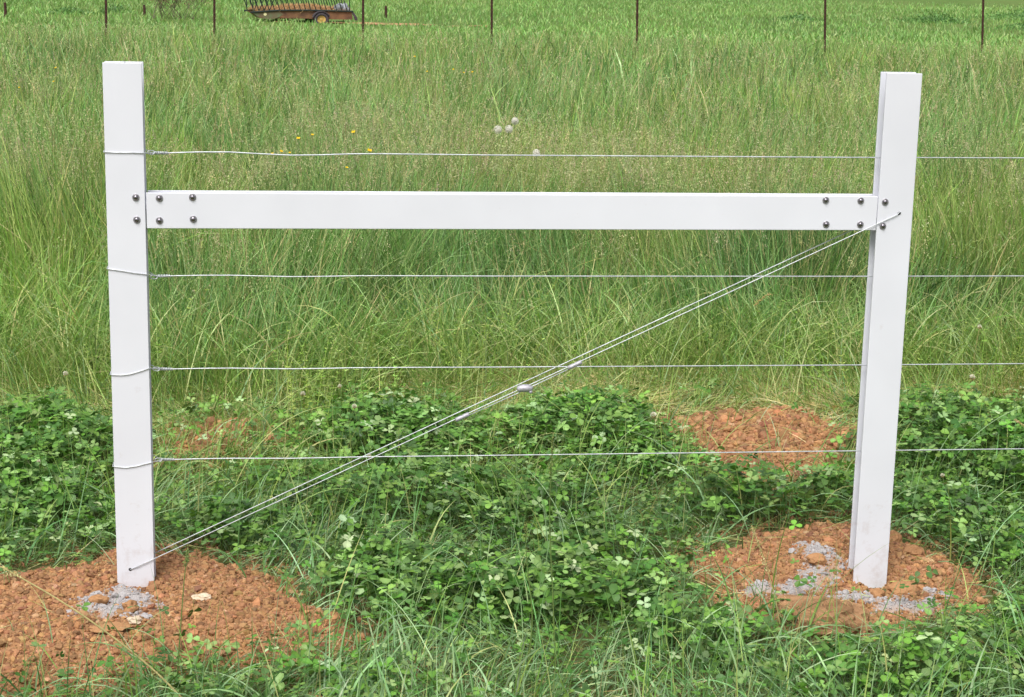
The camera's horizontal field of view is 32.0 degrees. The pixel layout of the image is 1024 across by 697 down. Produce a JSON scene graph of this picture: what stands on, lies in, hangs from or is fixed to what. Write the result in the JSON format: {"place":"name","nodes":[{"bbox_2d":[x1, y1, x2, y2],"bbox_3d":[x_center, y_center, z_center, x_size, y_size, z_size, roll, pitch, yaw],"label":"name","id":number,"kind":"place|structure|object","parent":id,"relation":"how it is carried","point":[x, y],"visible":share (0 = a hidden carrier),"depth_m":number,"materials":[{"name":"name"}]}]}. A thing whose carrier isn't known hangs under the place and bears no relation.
{"place":"outdoors","nodes":[
{"label":"outdoors","id":0,"kind":"place"},
{"bbox_2d":[277,20,481,26],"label":"dirt track","id":1,"kind":"structure","parent":0,"point":[373,23],"depth_m":91.03,"materials":[{"name":"soil"}]},
{"bbox_2d":[0,0,1023,696],"bbox_3d":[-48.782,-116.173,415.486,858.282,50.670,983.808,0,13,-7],"label":"ground","id":2,"kind":"structure","parent":0,"point":[970,4],"depth_m":5.86,"materials":[{"name":"green plant"}]},
{"bbox_2d":[4,2,6,17],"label":"wooden stake","id":3,"kind":"object","parent":2,"relation":"on","point":[5,9],"visible":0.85,"depth_m":85.50,"materials":[{"name":"wood"}]},
{"bbox_2d":[63,371,67,386],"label":"clover flower","id":4,"kind":"object","parent":2,"relation":"on","point":[65,373],"visible":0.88,"depth_m":6.71,"materials":[{"name":"white plant"}]},
{"bbox_2d":[31,5,109,14],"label":"weed clump","id":5,"kind":"object","parent":2,"relation":"on","point":[70,10],"visible":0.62,"depth_m":93.73,"materials":[{"name":"green plant"}]},
{"bbox_2d":[0,563,181,696],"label":"grass stalk","id":6,"kind":"object","parent":2,"relation":"on","point":[113,637],"depth_m":4.06,"materials":[{"name":"plant"}]},
{"bbox_2d":[105,0,107,40],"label":"steel fence post","id":7,"kind":"object","parent":2,"relation":"on","point":[106,16],"visible":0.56,"depth_m":34.97,"materials":[{"name":"brown metal"}]},
{"bbox_2d":[97,0,135,12],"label":"weed clump","id":8,"kind":"object","parent":2,"relation":"on","point":[111,8],"visible":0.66,"depth_m":96.99,"materials":[{"name":"green plant"}]},
{"bbox_2d":[142,0,208,18],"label":"bare bush","id":9,"kind":"object","parent":2,"relation":"on","point":[166,1],"visible":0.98,"depth_m":90.13,"materials":[{"name":"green plant"}]},
{"bbox_2d":[0,550,365,696],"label":"clay mound","id":10,"kind":"object","parent":2,"relation":"on","point":[136,596],"visible":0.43,"depth_m":4.59,"materials":[{"name":"soil"}]},
{"bbox_2d":[88,594,109,603],"bbox_3d":[-1.096,0.667,4.731,0.055,0.029,0.036,0,13,-7],"label":"clay clod","id":11,"kind":"object","parent":10,"relation":"on","point":[98,598],"visible":1,"depth_m":4.72,"materials":[{"name":"brown soil"}]},
{"bbox_2d":[89,621,134,632],"bbox_3d":[-1.020,0.712,4.549,0.110,0.016,0.065,-6,15,-29],"label":"clay clod","id":12,"kind":"object","parent":10,"relation":"on","point":[119,626],"visible":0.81,"depth_m":4.54,"materials":[{"name":"orange soil"}]},
{"bbox_2d":[122,600,138,612],"bbox_3d":[-1.004,0.679,4.692,0.044,0.040,0.057,0,13,-7],"label":"clay clod","id":13,"kind":"object","parent":10,"relation":"on","point":[126,605],"visible":0.95,"depth_m":4.68,"materials":[{"name":"brown soil"}]},
{"bbox_2d":[126,615,142,624],"bbox_3d":[-0.974,0.703,4.603,0.035,0.025,0.034,11,16,38],"label":"pale stone","id":14,"kind":"object","parent":10,"relation":"on","point":[132,620],"visible":0.95,"depth_m":4.59,"materials":[{"name":"stone"}]},
{"bbox_2d":[145,582,159,592],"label":"clay clod","id":15,"kind":"object","parent":10,"relation":"on","point":[151,587],"visible":0.69,"depth_m":4.84,"materials":[{"name":"brown soil"}]},
{"bbox_2d":[191,593,210,600],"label":"pale stone","id":16,"kind":"object","parent":10,"relation":"on","point":[204,596],"visible":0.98,"depth_m":4.79,"materials":[{"name":"stone"}]},
{"bbox_2d":[0,535,442,696],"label":"clay crumbs","id":17,"kind":"object","parent":10,"relation":"on","point":[252,591],"visible":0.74,"depth_m":4.71,"materials":[{"name":"brown soil"}]},
{"bbox_2d":[102,61,1023,587],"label":"brace fence","id":18,"kind":"object","parent":10,"relation":"in","point":[138,209],"visible":0.99,"depth_m":4.85,"materials":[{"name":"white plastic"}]},
{"bbox_2d":[177,548,190,673],"bbox_3d":[-0.797,0.644,4.333,0.016,0.324,0.050,8,14,28],"label":"grass stalk","id":19,"kind":"object","parent":2,"relation":"on","point":[187,559],"depth_m":4.32,"materials":[{"name":"green plant"}]},
{"bbox_2d":[213,0,215,40],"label":"steel fence post","id":20,"kind":"object","parent":2,"relation":"on","point":[214,14],"visible":0.6,"depth_m":35.22,"materials":[{"name":"brown metal"}]},
{"bbox_2d":[153,422,288,464],"bbox_3d":[-1.078,0.351,6.543,0.781,0.129,0.913,0,13,-7],"label":"clay mound","id":21,"kind":"object","parent":2,"relation":"on","point":[224,443],"visible":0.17,"depth_m":6.37,"materials":[{"name":"soil"}]},
{"bbox_2d":[153,411,325,476],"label":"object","id":22,"kind":"object","parent":2,"relation":"on","point":[211,419],"visible":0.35,"depth_m":6.46,"materials":[{"name":"brown soil"}]},
{"bbox_2d":[280,150,282,243],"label":"yellow flower","id":23,"kind":"object","parent":2,"relation":"on","point":[281,175],"visible":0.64,"depth_m":8.36,"materials":[{"name":"green plant"}]},
{"bbox_2d":[289,152,290,240],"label":"yellow flower","id":24,"kind":"object","parent":2,"relation":"on","point":[289,174],"visible":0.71,"depth_m":8.33,"materials":[{"name":"green plant"}]},
{"bbox_2d":[244,0,356,22],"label":"hay wagon","id":25,"kind":"object","parent":2,"relation":"on","point":[321,15],"visible":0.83,"depth_m":89.83,"materials":[{"name":"brown paint"}]},
{"bbox_2d":[247,2,351,11],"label":"hay","id":26,"kind":"object","parent":25,"relation":"in","point":[286,6],"visible":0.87,"depth_m":90.18,"materials":[{"name":"brown plant"}]},
{"bbox_2d":[333,3,348,9],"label":"plastic bundle","id":27,"kind":"object","parent":26,"relation":"on","point":[343,7],"visible":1,"depth_m":90.59,"materials":[{"name":"white plastic"}]},
{"bbox_2d":[298,391,304,426],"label":"clover flower","id":28,"kind":"object","parent":2,"relation":"on","point":[302,392],"visible":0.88,"depth_m":6.49,"materials":[{"name":"white plant"}]},
{"bbox_2d":[352,404,359,454],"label":"clover flower","id":29,"kind":"object","parent":2,"relation":"on","point":[354,406],"visible":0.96,"depth_m":6.32,"materials":[{"name":"white plant"}]},
{"bbox_2d":[362,0,363,42],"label":"steel fence post","id":30,"kind":"object","parent":2,"relation":"on","point":[362,18],"visible":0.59,"depth_m":35.55,"materials":[{"name":"brown metal"}]},
{"bbox_2d":[367,148,374,263],"bbox_3d":[-0.672,-0.526,8.522,0.042,0.856,0.022,0,13,-7],"label":"yellow flower","id":31,"kind":"object","parent":2,"relation":"on","point":[368,149],"visible":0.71,"depth_m":8.45,"materials":[{"name":"green plant"}]},
{"bbox_2d":[490,0,492,42],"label":"steel fence post","id":32,"kind":"object","parent":2,"relation":"on","point":[491,23],"visible":0.59,"depth_m":35.86,"materials":[{"name":"brown metal"}]},
{"bbox_2d":[494,125,501,189],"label":"dandelion","id":33,"kind":"object","parent":2,"relation":"on","point":[498,129],"visible":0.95,"depth_m":9.77,"materials":[{"name":"white plant"}]},
{"bbox_2d":[505,125,512,190],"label":"dandelion","id":34,"kind":"object","parent":2,"relation":"on","point":[509,129],"visible":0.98,"depth_m":9.75,"materials":[{"name":"white plant"}]},
{"bbox_2d":[0,15,1023,393],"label":"grass stems","id":35,"kind":"object","parent":2,"relation":"on","point":[620,175],"visible":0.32,"depth_m":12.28,"materials":[{"name":"green plant"}]},
{"bbox_2d":[0,14,1023,306],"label":"grass seed heads","id":36,"kind":"object","parent":35,"relation":"attached to","point":[550,146],"depth_m":10.70,"materials":[{"name":"plant"}]},
{"bbox_2d":[0,374,1023,696],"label":"clover","id":37,"kind":"object","parent":2,"relation":"on","point":[418,412],"visible":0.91,"depth_m":5.54,"materials":[{"name":"green plant"}]},
{"bbox_2d":[0,0,1023,65],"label":"pasture grass","id":38,"kind":"structure","parent":2,"relation":"on","point":[902,36],"depth_m":92.47,"materials":[{"name":"green plant"}]},
{"bbox_2d":[0,380,1023,696],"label":"clover stalks","id":39,"kind":"object","parent":2,"relation":"on","point":[756,514],"visible":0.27,"depth_m":5.54,"materials":[{"name":"green plant"}]},
{"bbox_2d":[0,350,1023,696],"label":"dry straw","id":40,"kind":"object","parent":2,"relation":"on","point":[764,396],"visible":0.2,"depth_m":7.14,"materials":[{"name":"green plant"}]},
{"bbox_2d":[511,117,518,190],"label":"dandelion","id":41,"kind":"object","parent":2,"relation":"on","point":[514,120],"visible":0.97,"depth_m":10.29,"materials":[{"name":"white plant"}]},
{"bbox_2d":[522,521,532,669],"bbox_3d":[0.038,0.613,4.415,0.022,0.384,0.053,-6,15,-30],"label":"grass stalk","id":42,"kind":"object","parent":2,"relation":"on","point":[525,525],"depth_m":4.41,"materials":[{"name":"green plant"}]},
{"bbox_2d":[531,149,539,275],"bbox_3d":[0.108,-0.535,8.618,0.036,0.859,0.038,5,13,15],"label":"dandelion","id":43,"kind":"object","parent":2,"relation":"on","point":[535,152],"visible":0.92,"depth_m":8.53,"materials":[{"name":"white plant"}]},
{"bbox_2d":[547,434,556,670],"bbox_3d":[0.099,0.505,4.400,0.018,0.603,0.063,-3,13,-19],"label":"grass stalk","id":44,"kind":"object","parent":2,"relation":"on","point":[552,452],"depth_m":4.40,"materials":[{"name":"green plant"}]},
{"bbox_2d":[81,261,1023,447],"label":"bedstraw","id":45,"kind":"object","parent":2,"relation":"on","point":[395,385],"visible":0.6,"depth_m":7.22,"materials":[{"name":"green plant"}]},
{"bbox_2d":[636,0,638,51],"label":"steel fence post","id":46,"kind":"object","parent":2,"relation":"on","point":[637,4],"visible":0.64,"depth_m":36.19,"materials":[{"name":"brown metal"}]},
{"bbox_2d":[650,412,656,475],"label":"clover flower","id":47,"kind":"object","parent":2,"relation":"on","point":[653,415],"visible":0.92,"depth_m":6.17,"materials":[{"name":"white plant"}]},
{"bbox_2d":[666,409,840,485],"bbox_3d":[0.984,0.371,6.554,1.078,0.149,1.342,0,13,-7],"label":"clay mound","id":48,"kind":"object","parent":2,"relation":"on","point":[761,444],"visible":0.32,"depth_m":6.49,"materials":[{"name":"soil"}]},
{"bbox_2d":[630,400,900,506],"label":"clay crumbs","id":49,"kind":"object","parent":48,"relation":"on","point":[740,436],"visible":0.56,"depth_m":6.57,"materials":[{"name":"brown soil"}]},
{"bbox_2d":[751,525,780,626],"bbox_3d":[0.667,0.612,4.697,0.104,0.289,0.022,9,15,32],"label":"grass stalk","id":50,"kind":"object","parent":2,"relation":"on","point":[761,551],"depth_m":4.69,"materials":[{"name":"green plant"}]},
{"bbox_2d":[754,293,796,358],"bbox_3d":[1.137,-0.066,7.546,0.075,0.380,0.374,10,16,35],"label":"grass stalk","id":51,"kind":"object","parent":2,"relation":"on","point":[784,299],"depth_m":7.43,"materials":[{"name":"green plant"}]},
{"bbox_2d":[766,12,821,20],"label":"weed clump","id":52,"kind":"object","parent":2,"relation":"on","point":[800,16],"visible":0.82,"depth_m":105.30,"materials":[{"name":"green plant"}]},
{"bbox_2d":[823,0,825,57],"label":"steel fence post","id":53,"kind":"object","parent":2,"relation":"on","point":[824,25],"visible":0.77,"depth_m":36.66,"materials":[{"name":"brown metal"}]},
{"bbox_2d":[693,525,985,641],"bbox_3d":[0.953,0.674,5.200,1.104,0.158,1.312,0,13,-7],"label":"clay mound","id":54,"kind":"object","parent":2,"relation":"on","point":[893,609],"visible":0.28,"depth_m":5.14,"materials":[{"name":"soil"}]},
{"bbox_2d":[805,553,826,564],"bbox_3d":[0.882,0.611,5.171,0.066,0.035,0.053,0,13,-7],"label":"clay clod","id":55,"kind":"object","parent":54,"relation":"on","point":[813,558],"visible":0.99,"depth_m":5.16,"materials":[{"name":"brown soil"}]},
{"bbox_2d":[762,585,873,641],"bbox_3d":[0.822,0.729,4.812,0.380,0.186,0.251,-3,13,-18],"label":"sod lump","id":56,"kind":"object","parent":54,"relation":"on","point":[854,611],"visible":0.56,"depth_m":4.78,"materials":[{"name":"soil"}]},
{"bbox_2d":[661,510,1023,673],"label":"clay crumbs","id":57,"kind":"object","parent":54,"relation":"on","point":[814,531],"visible":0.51,"depth_m":5.22,"materials":[{"name":"brown soil"}]},
{"bbox_2d":[869,588,885,597],"bbox_3d":[1.030,0.700,5.056,0.045,0.049,0.052,9,15,30],"label":"clay clod","id":58,"kind":"object","parent":54,"relation":"on","point":[876,592],"visible":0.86,"depth_m":5.04,"materials":[{"name":"brown soil"}]},
{"bbox_2d":[889,530,901,542],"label":"clay clod","id":59,"kind":"object","parent":54,"relation":"on","point":[897,536],"visible":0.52,"depth_m":5.43,"materials":[{"name":"brown soil"}]},
{"bbox_2d":[886,580,917,594],"bbox_3d":[1.109,0.690,5.081,0.088,0.052,0.077,0,13,-7],"label":"clay clod","id":60,"kind":"object","parent":54,"relation":"on","point":[890,588],"visible":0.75,"depth_m":5.06,"materials":[{"name":"brown soil"}]},
{"bbox_2d":[904,544,923,555],"bbox_3d":[1.214,0.613,5.398,0.061,0.039,0.055,0,13,-7],"label":"clay clod","id":61,"kind":"object","parent":54,"relation":"on","point":[914,549],"visible":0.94,"depth_m":5.38,"materials":[{"name":"brown soil"}]},
{"bbox_2d":[866,9,992,24],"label":"weed clump","id":62,"kind":"object","parent":2,"relation":"on","point":[938,18],"visible":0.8,"depth_m":104.16,"materials":[{"name":"green plant"}]},
{"bbox_2d":[971,325,981,381],"bbox_3d":[1.950,0.040,7.489,0.023,0.291,0.027,0,13,-7],"label":"clover flower","id":63,"kind":"object","parent":2,"relation":"on","point":[979,326],"visible":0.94,"depth_m":7.47,"materials":[{"name":"white plant"}]},
{"bbox_2d":[981,0,983,59],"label":"steel fence post","id":64,"kind":"object","parent":2,"relation":"on","point":[982,35],"visible":0.7,"depth_m":37.06,"materials":[{"name":"brown metal"}]},
{"bbox_2d":[945,6,1023,20],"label":"weed clump","id":65,"kind":"object","parent":2,"relation":"on","point":[1020,15],"visible":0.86,"depth_m":111.37,"materials":[{"name":"green plant"}]},
{"bbox_2d":[970,22,1023,30],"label":"weed clump","id":66,"kind":"object","parent":2,"relation":"on","point":[1013,26],"visible":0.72,"depth_m":96.73,"materials":[{"name":"green plant"}]}
]}

